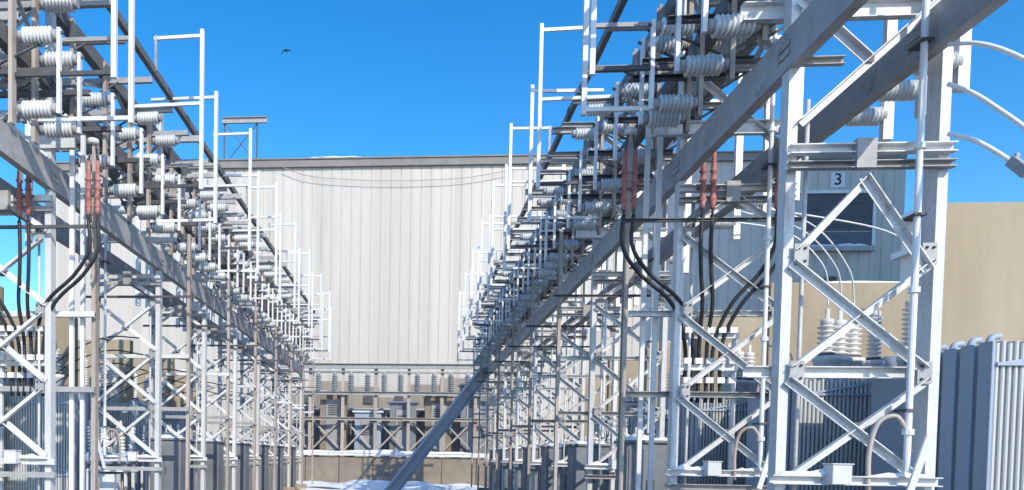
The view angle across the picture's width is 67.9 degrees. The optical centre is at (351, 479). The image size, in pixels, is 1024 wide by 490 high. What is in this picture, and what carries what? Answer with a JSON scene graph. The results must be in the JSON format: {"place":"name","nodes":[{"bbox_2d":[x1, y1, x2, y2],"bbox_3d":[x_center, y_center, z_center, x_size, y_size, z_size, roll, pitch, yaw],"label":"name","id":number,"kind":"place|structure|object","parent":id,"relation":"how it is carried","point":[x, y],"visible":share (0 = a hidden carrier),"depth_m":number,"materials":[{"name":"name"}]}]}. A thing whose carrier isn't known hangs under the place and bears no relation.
{"place":"outdoors","nodes":[
{"label":"outdoors","id":0,"kind":"place"},
{"bbox_2d":[295,483,488,489],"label":"ground","id":1,"kind":"structure","parent":0,"point":[336,488],"depth_m":42.12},
{"bbox_2d":[0,326,44,489],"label":"cable rack","id":2,"kind":"object","parent":1,"relation":"on","point":[3,360],"visible":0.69,"depth_m":12.42,"materials":[{"name":"metal"}]},
{"bbox_2d":[4,317,77,392],"bbox_3d":[-14.739,-2.049,23.859,12.000,6.567,0.350,1,2,4],"label":"firewall","id":3,"kind":"object","parent":1,"relation":"on","point":[62,332],"visible":0.09,"depth_m":23.19,"materials":[{"name":"beige concrete"}]},
{"bbox_2d":[0,0,110,489],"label":"lattice tower","id":4,"kind":"structure","parent":1,"relation":"on","point":[50,388],"depth_m":12.26,"materials":[{"name":"metal"}]},
{"bbox_2d":[17,220,32,395],"bbox_3d":[-5.421,-2.813,12.205,0.238,2.802,0.578,0,2,-19],"label":"power cable","id":5,"kind":"object","parent":4,"relation":"attached to","point":[27,289],"visible":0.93,"depth_m":12.11,"materials":[{"name":"rubber"}]},
{"bbox_2d":[34,220,100,395],"bbox_3d":[-4.727,-2.799,12.109,1.402,2.802,0.225,2,2,25],"label":"power cable","id":6,"kind":"object","parent":4,"relation":"attached to","point":[70,279],"visible":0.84,"depth_m":11.99,"materials":[{"name":"rubber"}]},
{"bbox_2d":[83,137,103,219],"bbox_3d":[-4.148,-4.782,11.831,0.320,1.400,0.180,1,2,4],"label":"cable termination","id":7,"kind":"object","parent":4,"relation":"attached to","point":[88,195],"visible":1,"depth_m":11.80,"materials":[{"name":"red ceramic"}]},
{"bbox_2d":[3,76,208,261],"bbox_3d":[-4.831,-7.076,22.778,0.156,0.200,36.100,1,2,4],"label":"chord","id":8,"kind":"object","parent":4,"relation":"attached to","point":[114,172],"visible":0.02,"depth_m":16.18,"materials":[{"name":"metal"}]},
{"bbox_2d":[174,171,259,283],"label":"disconnect switch","id":9,"kind":"object","parent":8,"relation":"attached to","point":[220,275],"visible":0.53,"depth_m":20.63,"materials":[{"name":"white metal"}]},
{"bbox_2d":[0,178,274,368],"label":"channel beam","id":10,"kind":"structure","parent":4,"relation":"attached to","point":[117,265],"depth_m":17.83,"materials":[{"name":"metal"}]},
{"bbox_2d":[0,19,298,344],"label":"chord","id":11,"kind":"object","parent":4,"relation":"attached to","point":[24,61],"visible":0.23,"depth_m":13.34,"materials":[{"name":"metal"}]},
{"bbox_2d":[0,0,117,125],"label":"disconnect switch","id":12,"kind":"object","parent":11,"relation":"attached to","point":[33,37],"visible":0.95,"depth_m":10.66,"materials":[{"name":"metal"}]},
{"bbox_2d":[0,18,125,175],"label":"insulator bracket","id":13,"kind":"object","parent":11,"relation":"attached to","point":[94,100],"visible":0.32,"depth_m":12.60,"materials":[{"name":"metal"}]},
{"bbox_2d":[0,0,134,144],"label":"disconnect switch","id":14,"kind":"object","parent":11,"relation":"attached to","point":[61,127],"visible":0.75,"depth_m":11.30,"materials":[{"name":"metal"}]},
{"bbox_2d":[29,61,152,202],"bbox_3d":[-5.014,-6.625,14.086,2.450,2.600,0.380,1,2,5],"label":"insulator bracket","id":15,"kind":"object","parent":11,"relation":"attached to","point":[128,189],"visible":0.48,"depth_m":13.97,"materials":[{"name":"metal"}]},
{"bbox_2d":[60,29,204,222],"bbox_3d":[-4.564,-7.270,15.262,3.135,3.820,0.380,1,2,7],"label":"disconnect switch","id":16,"kind":"object","parent":11,"relation":"attached to","point":[147,114],"visible":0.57,"depth_m":15.12,"materials":[{"name":"metal"}]},
{"bbox_2d":[86,91,218,237],"bbox_3d":[-4.484,-6.957,16.363,3.135,3.120,0.380,1,2,7],"label":"disconnect switch","id":17,"kind":"object","parent":11,"relation":"attached to","point":[165,139],"visible":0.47,"depth_m":16.22,"materials":[{"name":"white metal"}]},
{"bbox_2d":[125,167,218,265],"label":"switch","id":18,"kind":"object","parent":11,"relation":"attached to","point":[200,257],"visible":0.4,"depth_m":18.73,"materials":[{"name":"metal"}]},
{"bbox_2d":[139,128,251,275],"bbox_3d":[-4.207,-7.422,19.778,3.135,3.820,0.380,1,2,7],"label":"disconnect switch","id":19,"kind":"object","parent":11,"relation":"attached to","point":[206,193],"visible":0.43,"depth_m":19.63,"materials":[{"name":"metal"}]},
{"bbox_2d":[191,213,281,309],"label":"disconnect switch","id":20,"kind":"object","parent":11,"relation":"attached to","point":[255,285],"visible":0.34,"depth_m":24.25,"materials":[{"name":"white metal"}]},
{"bbox_2d":[197,183,277,301],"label":"disconnect switch","id":21,"kind":"object","parent":11,"relation":"attached to","point":[240,235],"visible":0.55,"depth_m":23.50,"materials":[{"name":"metal"}]},
{"bbox_2d":[216,221,296,325],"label":"disconnect switch","id":22,"kind":"object","parent":11,"relation":"attached to","point":[265,267],"visible":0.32,"depth_m":27.27,"materials":[{"name":"metal"}]},
{"bbox_2d":[243,248,300,329],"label":"disconnect switch","id":23,"kind":"object","parent":11,"relation":"attached to","point":[269,274],"visible":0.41,"depth_m":28.28,"materials":[{"name":"white metal"}]},
{"bbox_2d":[0,119,302,375],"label":"channel beam","id":24,"kind":"structure","parent":4,"relation":"attached to","point":[24,156],"depth_m":14.88,"materials":[{"name":"metal"}]},
{"bbox_2d":[44,10,303,319],"bbox_3d":[-4.087,-8.162,22.683,0.176,0.260,36.100,1,2,4],"label":"chord","id":25,"kind":"object","parent":4,"relation":"attached to","point":[93,59],"visible":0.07,"depth_m":13.84,"materials":[{"name":"metal"}]},
{"bbox_2d":[106,8,314,313],"bbox_3d":[-3.451,-8.650,22.616,0.116,0.160,36.100,1,2,4],"label":"chord","id":26,"kind":"object","parent":4,"relation":"attached to","point":[141,52],"visible":0.69,"depth_m":16.88,"materials":[{"name":"metal"}]},
{"bbox_2d":[4,337,109,489],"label":"power transformer","id":27,"kind":"object","parent":1,"relation":"on","point":[24,419],"visible":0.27,"depth_m":19.73,"materials":[{"name":"blue paint"}]},
{"bbox_2d":[78,339,132,402],"bbox_3d":[-12.375,-2.169,28.384,8.000,6.564,0.350,1,2,4],"label":"firewall","id":28,"kind":"object","parent":1,"relation":"on","point":[126,396],"visible":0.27,"depth_m":27.87,"materials":[{"name":"beige concrete"}]},
{"bbox_2d":[85,420,137,489],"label":"circuit breaker","id":29,"kind":"object","parent":1,"relation":"on","point":[109,481],"visible":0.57,"depth_m":18.74,"materials":[{"name":"metal"}]},
{"bbox_2d":[85,354,148,489],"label":"power transformer","id":30,"kind":"object","parent":1,"relation":"on","point":[127,418],"visible":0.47,"depth_m":24.17,"materials":[{"name":"grey metal"}]},
{"bbox_2d":[86,113,198,489],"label":"lattice tower","id":31,"kind":"structure","parent":1,"relation":"on","point":[125,278],"depth_m":17.46,"materials":[{"name":"metal"}]},
{"bbox_2d":[121,147,208,256],"bbox_3d":[-4.705,-6.756,17.975,2.450,2.600,0.380,1,2,7],"label":"insulator bracket","id":32,"kind":"object","parent":31,"relation":"attached to","point":[194,203],"visible":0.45,"depth_m":17.83,"materials":[{"name":"metal"}]},
{"bbox_2d":[133,358,174,411],"bbox_3d":[-11.980,-2.336,33.366,8.000,6.563,0.350,1,2,4],"label":"firewall","id":33,"kind":"object","parent":1,"relation":"on","point":[168,364],"depth_m":32.88,"materials":[{"name":"beige concrete"}]},
{"bbox_2d":[133,373,185,436],"bbox_3d":[-8.960,-1.908,30.406,5.200,5.610,3.900,1,2,4],"label":"power transformer","id":34,"kind":"object","parent":1,"relation":"on","point":[174,424],"visible":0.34,"depth_m":29.00,"materials":[{"name":"grey metal"}]},
{"bbox_2d":[145,434,190,489],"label":"switchgear cabinet","id":35,"kind":"object","parent":1,"relation":"on","point":[173,455],"visible":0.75,"depth_m":19.53,"materials":[{"name":"metal"}]},
{"bbox_2d":[143,170,241,489],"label":"lattice tower","id":36,"kind":"structure","parent":1,"relation":"on","point":[201,371],"depth_m":21.37,"materials":[{"name":"metal"}]},
{"bbox_2d":[190,438,225,489],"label":"switchgear cabinet","id":37,"kind":"object","parent":1,"relation":"on","point":[214,463],"visible":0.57,"depth_m":23.38,"materials":[{"name":"metal"}]},
{"bbox_2d":[190,217,266,489],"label":"lattice tower","id":38,"kind":"structure","parent":1,"relation":"on","point":[213,333],"depth_m":25.15,"materials":[{"name":"metal"}]},
{"bbox_2d":[223,440,250,489],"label":"switchgear cabinet","id":39,"kind":"object","parent":1,"relation":"on","point":[242,467],"visible":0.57,"depth_m":27.21,"materials":[{"name":"metal"}]},
{"bbox_2d":[214,246,285,489],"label":"lattice tower","id":40,"kind":"structure","parent":1,"relation":"on","point":[221,364],"depth_m":29.06,"materials":[{"name":"metal"}]},
{"bbox_2d":[249,442,269,489],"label":"switchgear cabinet","id":41,"kind":"object","parent":1,"relation":"on","point":[264,465],"visible":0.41,"depth_m":31.05,"materials":[{"name":"metal"}]},
{"bbox_2d":[237,272,297,489],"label":"lattice tower","id":42,"kind":"structure","parent":1,"relation":"on","point":[246,340],"depth_m":32.84,"materials":[{"name":"metal"}]},
{"bbox_2d":[260,290,310,489],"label":"lattice tower","id":43,"kind":"structure","parent":1,"relation":"on","point":[285,379],"depth_m":36.60,"materials":[{"name":"metal"}]},
{"bbox_2d":[269,307,319,488],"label":"lattice tower","id":44,"kind":"structure","parent":1,"relation":"on","point":[299,411],"depth_m":40.39,"materials":[{"name":"metal"}]},
{"bbox_2d":[319,395,347,455],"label":"equipment house","id":45,"kind":"structure","parent":1,"relation":"on","point":[330,405],"depth_m":52.73,"materials":[{"name":"brown metal"}]},
{"bbox_2d":[325,399,339,455],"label":"door","id":46,"kind":"structure","parent":45,"relation":"in","point":[334,434],"depth_m":52.71,"materials":[{"name":"metal"}]},
{"bbox_2d":[352,411,383,456],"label":"equipment house","id":47,"kind":"structure","parent":1,"relation":"on","point":[366,434],"depth_m":52.55,"materials":[{"name":"white paint"}]},
{"bbox_2d":[295,479,488,489],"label":"snow cover","id":48,"kind":"object","parent":1,"relation":"on","point":[362,484],"visible":0.34,"depth_m":43.84,"materials":[{"name":"snow"}]},
{"bbox_2d":[296,450,488,485],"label":"retaining wall","id":49,"kind":"structure","parent":1,"relation":"on","point":[335,469],"depth_m":49.93,"materials":[{"name":"brown concrete"}]},
{"bbox_2d":[277,363,513,464],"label":"bus gantry","id":50,"kind":"object","parent":1,"relation":"on","point":[375,392],"visible":0.5,"depth_m":51.69,"materials":[{"name":"metal"}]},
{"bbox_2d":[292,378,501,457],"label":"enclosure wall","id":51,"kind":"structure","parent":1,"relation":"on","point":[360,402],"depth_m":56.24,"materials":[{"name":"metal"}]},
{"bbox_2d":[388,401,418,456],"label":"equipment house","id":52,"kind":"structure","parent":1,"relation":"on","point":[398,409],"depth_m":52.35,"materials":[{"name":"paint"}]},
{"bbox_2d":[384,363,487,489],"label":"slanting strut","id":53,"kind":"object","parent":1,"relation":"on","point":[428,443],"visible":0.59,"depth_m":37.84,"materials":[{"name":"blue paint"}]},
{"bbox_2d":[423,396,453,457],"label":"equipment house","id":54,"kind":"structure","parent":1,"relation":"on","point":[432,406],"depth_m":52.15,"materials":[{"name":"metal"}]},
{"bbox_2d":[457,383,490,458],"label":"equipment house","id":55,"kind":"structure","parent":1,"relation":"on","point":[465,436],"depth_m":51.97,"materials":[{"name":"paint"}]},
{"bbox_2d":[56,150,906,446],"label":"building","id":56,"kind":"structure","parent":1,"relation":"on","point":[392,262],"depth_m":59.24,"materials":[{"name":"white paint"}]},
{"bbox_2d":[800,190,875,251],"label":"window","id":57,"kind":"structure","parent":56,"relation":"in","point":[862,209],"depth_m":56.45,"materials":[{"name":"glass"}]},
{"bbox_2d":[471,317,526,489],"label":"lattice tower","id":58,"kind":"structure","parent":1,"relation":"on","point":[490,414],"depth_m":39.62,"materials":[{"name":"metal"}]},
{"bbox_2d":[476,302,546,489],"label":"lattice tower","id":59,"kind":"structure","parent":1,"relation":"on","point":[493,461],"depth_m":35.78,"materials":[{"name":"metal"}]},
{"bbox_2d":[484,276,556,489],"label":"lattice tower","id":60,"kind":"structure","parent":1,"relation":"on","point":[506,403],"depth_m":31.99,"materials":[{"name":"metal"}]},
{"bbox_2d":[494,249,582,489],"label":"lattice tower","id":61,"kind":"structure","parent":1,"relation":"on","point":[518,397],"depth_m":28.18,"materials":[{"name":"metal"}]},
{"bbox_2d":[540,443,569,489],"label":"switchgear cabinet","id":62,"kind":"object","parent":1,"relation":"on","point":[546,466],"visible":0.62,"depth_m":22.52,"materials":[{"name":"metal"}]},
{"bbox_2d":[508,211,611,489],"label":"lattice tower","id":63,"kind":"structure","parent":1,"relation":"on","point":[538,388],"depth_m":24.26,"materials":[{"name":"metal"}]},
{"bbox_2d":[525,164,648,489],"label":"lattice tower","id":64,"kind":"structure","parent":1,"relation":"on","point":[613,329],"depth_m":20.44,"materials":[{"name":"metal"}]},
{"bbox_2d":[566,440,611,489],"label":"switchgear cabinet","id":65,"kind":"object","parent":1,"relation":"on","point":[576,462],"visible":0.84,"depth_m":18.68,"materials":[{"name":"metal"}]},
{"bbox_2d":[552,104,700,489],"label":"lattice tower","id":66,"kind":"structure","parent":1,"relation":"on","point":[593,412],"depth_m":16.58,"materials":[{"name":"metal"}]},
{"bbox_2d":[548,140,651,253],"bbox_3d":[5.803,-6.559,17.048,2.449,2.600,0.348,1,2,2],"label":"insulator bracket","id":67,"kind":"object","parent":66,"relation":"attached to","point":[572,244],"visible":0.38,"depth_m":17.09,"materials":[{"name":"metal"}]},
{"bbox_2d":[614,435,678,489],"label":"switchgear cabinet","id":68,"kind":"object","parent":1,"relation":"on","point":[660,463],"visible":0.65,"depth_m":14.08,"materials":[{"name":"metal"}]},
{"bbox_2d":[680,327,738,484],"bbox_3d":[5.561,-0.354,11.624,0.950,4.070,0.185,1,2,4],"label":"cable rack","id":69,"kind":"object","parent":1,"relation":"on","point":[733,334],"visible":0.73,"depth_m":11.53,"materials":[{"name":"metal"}]},
{"bbox_2d":[677,343,759,484],"bbox_3d":[11.211,-1.221,19.797,5.200,5.610,3.900,1,2,4],"label":"power transformer","id":70,"kind":"object","parent":1,"relation":"on","point":[702,435],"visible":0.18,"depth_m":18.36,"materials":[{"name":"white paint"}]},
{"bbox_2d":[693,317,762,398],"bbox_3d":[16.160,-1.475,21.428,12.000,6.559,0.350,1,2,4],"label":"firewall","id":71,"kind":"object","parent":1,"relation":"on","point":[747,326],"visible":0.12,"depth_m":21.54,"materials":[{"name":"beige concrete"}]},
{"bbox_2d":[616,0,845,489],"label":"lattice tower","id":72,"kind":"structure","parent":1,"relation":"on","point":[677,393],"depth_m":11.33,"materials":[{"name":"metal"}]},
{"bbox_2d":[508,0,746,311],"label":"chord","id":73,"kind":"object","parent":72,"relation":"attached to","point":[668,88],"visible":0.06,"depth_m":11.89,"materials":[{"name":"metal"}]},
{"bbox_2d":[479,220,563,326],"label":"disconnect switch","id":74,"kind":"object","parent":73,"relation":"attached to","point":[507,320],"visible":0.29,"depth_m":26.72,"materials":[{"name":"metal"}]},
{"bbox_2d":[487,213,580,309],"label":"disconnect switch","id":75,"kind":"object","parent":73,"relation":"attached to","point":[519,304],"visible":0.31,"depth_m":23.79,"materials":[{"name":"white metal"}]},
{"bbox_2d":[490,181,589,304],"bbox_3d":[5.935,-7.371,22.901,3.135,3.820,0.348,1,2,0],"label":"disconnect switch","id":76,"kind":"object","parent":73,"relation":"attached to","point":[518,280],"visible":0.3,"depth_m":22.95,"materials":[{"name":"metal"}]},
{"bbox_2d":[507,123,620,273],"bbox_3d":[5.619,-7.237,18.911,3.135,3.820,0.348,1,2,0],"label":"disconnect switch","id":77,"kind":"object","parent":73,"relation":"attached to","point":[552,191],"visible":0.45,"depth_m":18.95,"materials":[{"name":"metal"}]},
{"bbox_2d":[540,162,620,266],"bbox_3d":[5.892,-6.597,18.178,2.449,2.600,0.348,1,2,-1],"label":"insulator bracket","id":78,"kind":"object","parent":73,"relation":"attached to","point":[552,257],"visible":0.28,"depth_m":18.19,"materials":[{"name":"metal"}]},
{"bbox_2d":[527,85,675,234],"bbox_3d":[5.346,-6.774,15.551,3.135,3.120,0.348,1,2,-1],"label":"disconnect switch","id":79,"kind":"object","parent":73,"relation":"attached to","point":[585,133],"visible":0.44,"depth_m":15.58,"materials":[{"name":"white metal"}]},
{"bbox_2d":[536,23,690,218],"bbox_3d":[5.264,-7.087,14.441,3.135,3.820,0.348,1,2,3],"label":"disconnect switch","id":80,"kind":"object","parent":73,"relation":"attached to","point":[580,179],"visible":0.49,"depth_m":14.53,"materials":[{"name":"metal"}]},
{"bbox_2d":[588,49,720,194],"bbox_3d":[5.505,-6.432,13.289,2.449,2.600,0.348,1,2,0],"label":"insulator bracket","id":81,"kind":"object","parent":73,"relation":"attached to","point":[608,184],"visible":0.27,"depth_m":13.30,"materials":[{"name":"metal"}]},
{"bbox_2d":[607,4,751,169],"bbox_3d":[5.401,-6.388,11.985,2.449,2.600,0.348,1,2,0],"label":"insulator bracket","id":82,"kind":"object","parent":73,"relation":"attached to","point":[628,90],"visible":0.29,"depth_m":12.00,"materials":[{"name":"ceramic"}]},
{"bbox_2d":[580,0,783,133],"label":"disconnect switch","id":83,"kind":"object","parent":73,"relation":"attached to","point":[665,46],"visible":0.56,"depth_m":10.68,"materials":[{"name":"metal"}]},
{"bbox_2d":[589,0,778,119],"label":"disconnect switch","id":84,"kind":"object","parent":73,"relation":"attached to","point":[673,103],"visible":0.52,"depth_m":10.22,"materials":[{"name":"metal"}]},
{"bbox_2d":[667,0,742,82],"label":"insulator bracket","id":85,"kind":"object","parent":73,"relation":"attached to","point":[707,65],"visible":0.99,"depth_m":9.22,"materials":[{"name":"ceramic"}]},
{"bbox_2d":[618,127,640,214],"bbox_3d":[4.225,-4.627,11.172,0.320,1.400,0.180,1,2,4],"label":"cable termination","id":86,"kind":"object","parent":72,"relation":"attached to","point":[624,189],"visible":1,"depth_m":11.14,"materials":[{"name":"red rubber"}]},
{"bbox_2d":[521,0,773,320],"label":"chord","id":87,"kind":"object","parent":72,"relation":"attached to","point":[670,140],"depth_m":13.05,"materials":[{"name":"metal"}]},
{"bbox_2d":[458,291,517,364],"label":"disconnect switch","id":88,"kind":"object","parent":87,"relation":"attached to","point":[474,351],"visible":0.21,"depth_m":38.23,"materials":[{"name":"metal"}]},
{"bbox_2d":[478,0,627,311],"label":"busbar","id":89,"kind":"object","parent":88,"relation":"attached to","point":[614,17],"visible":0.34,"depth_m":15.71,"materials":[{"name":"metal"}]},
{"bbox_2d":[502,164,618,281],"bbox_3d":[5.682,-6.916,19.788,3.135,3.120,0.348,1,2,-2],"label":"disconnect switch","id":90,"kind":"object","parent":87,"relation":"attached to","point":[542,201],"visible":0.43,"depth_m":19.80,"materials":[{"name":"white metal"}]},
{"bbox_2d":[619,215,694,402],"bbox_3d":[4.768,-2.624,11.363,1.403,2.802,0.226,0,2,-16],"label":"power cable","id":91,"kind":"object","parent":72,"relation":"attached to","point":[652,277],"visible":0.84,"depth_m":11.28,"materials":[{"name":"rubber"}]},
{"bbox_2d":[695,214,714,402],"bbox_3d":[5.467,-2.612,11.348,0.238,2.802,0.578,2,2,28],"label":"power cable","id":92,"kind":"object","parent":72,"relation":"attached to","point":[701,282],"visible":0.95,"depth_m":11.26,"materials":[{"name":"rubber"}]},
{"bbox_2d":[696,151,719,213],"bbox_3d":[5.381,-4.606,11.081,0.320,1.400,0.180,1,2,4],"label":"cable termination","id":93,"kind":"object","parent":72,"relation":"attached to","point":[703,188],"visible":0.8,"depth_m":11.06,"materials":[{"name":"ceramic"}]},
{"bbox_2d":[710,213,776,402],"bbox_3d":[6.070,-2.600,11.267,1.018,2.802,0.238,2,2,34],"label":"power cable","id":94,"kind":"object","parent":72,"relation":"attached to","point":[745,298],"visible":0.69,"depth_m":11.30,"materials":[{"name":"rubber"}]},
{"bbox_2d":[745,300,917,489],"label":"power transformer","id":95,"kind":"object","parent":1,"relation":"on","point":[849,399],"visible":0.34,"depth_m":13.68,"materials":[{"name":"blue paint"}]},
{"bbox_2d":[766,281,918,379],"bbox_3d":[15.820,-1.335,17.144,12.000,6.568,0.350,1,2,4],"label":"firewall","id":96,"kind":"object","parent":1,"relation":"on","point":[867,294],"visible":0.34,"depth_m":17.23,"materials":[{"name":"beige concrete"}]},
{"bbox_2d":[740,0,958,489],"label":"lattice tower","id":97,"kind":"structure","parent":1,"relation":"on","point":[915,467],"depth_m":7.99,"materials":[{"name":"metal"}]},
{"bbox_2d":[569,24,770,264],"bbox_3d":[7.649,-7.945,21.759,0.176,0.260,36.100,1,2,4],"label":"chord","id":98,"kind":"object","parent":97,"relation":"attached to","point":[722,83],"depth_m":14.13,"materials":[{"name":"metal"}]},
{"bbox_2d":[709,73,743,239],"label":"disconnect switch","id":99,"kind":"object","parent":98,"relation":"attached to","point":[738,167],"visible":0.27,"depth_m":14.78,"materials":[{"name":"white metal"}]},
{"bbox_2d":[845,20,897,141],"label":"disconnect switch","id":100,"kind":"object","parent":98,"relation":"attached to","point":[882,116],"visible":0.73,"depth_m":10.11,"materials":[{"name":"white metal"}]},
{"bbox_2d":[878,0,930,117],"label":"disconnect switch","id":101,"kind":"object","parent":98,"relation":"attached to","point":[905,90],"visible":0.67,"depth_m":9.39,"materials":[{"name":"white metal"}]},
{"bbox_2d":[912,29,971,92],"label":"disconnect switch","id":102,"kind":"object","parent":98,"relation":"attached to","point":[961,64],"visible":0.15,"depth_m":8.73,"materials":[{"name":"grey ceramic"}]},
{"bbox_2d":[489,0,867,375],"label":"channel beam","id":103,"kind":"structure","parent":97,"relation":"attached to","point":[810,32],"depth_m":9.44,"materials":[{"name":"metal"}]},
{"bbox_2d":[701,0,768,45],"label":"insulator bracket","id":104,"kind":"object","parent":97,"relation":"attached to","point":[723,26],"visible":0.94,"depth_m":8.34,"materials":[{"name":"ceramic"}]},
{"bbox_2d":[514,0,1008,369],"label":"channel beam","id":105,"kind":"structure","parent":97,"relation":"attached to","point":[898,63],"depth_m":8.79,"materials":[{"name":"metal"}]},
{"bbox_2d":[947,132,1023,177],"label":"overhead wire","id":106,"kind":"object","parent":97,"relation":"attached to","point":[1015,163],"visible":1,"depth_m":7.07,"materials":[{"name":"white metal"}]},
{"bbox_2d":[870,333,1023,489],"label":"power transformer","id":107,"kind":"object","parent":1,"relation":"on","point":[980,434],"visible":0.72,"depth_m":9.42,"materials":[{"name":"blue paint"}]},
{"bbox_2d":[941,202,1023,347],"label":"firewall","id":108,"kind":"object","parent":1,"relation":"on","point":[983,289],"depth_m":11.83,"materials":[{"name":"beige concrete"}]},
{"bbox_2d":[0,0,1023,310],"label":"sky","id":109,"kind":"structure","parent":0,"point":[359,78],"materials":[{"name":"blue"}]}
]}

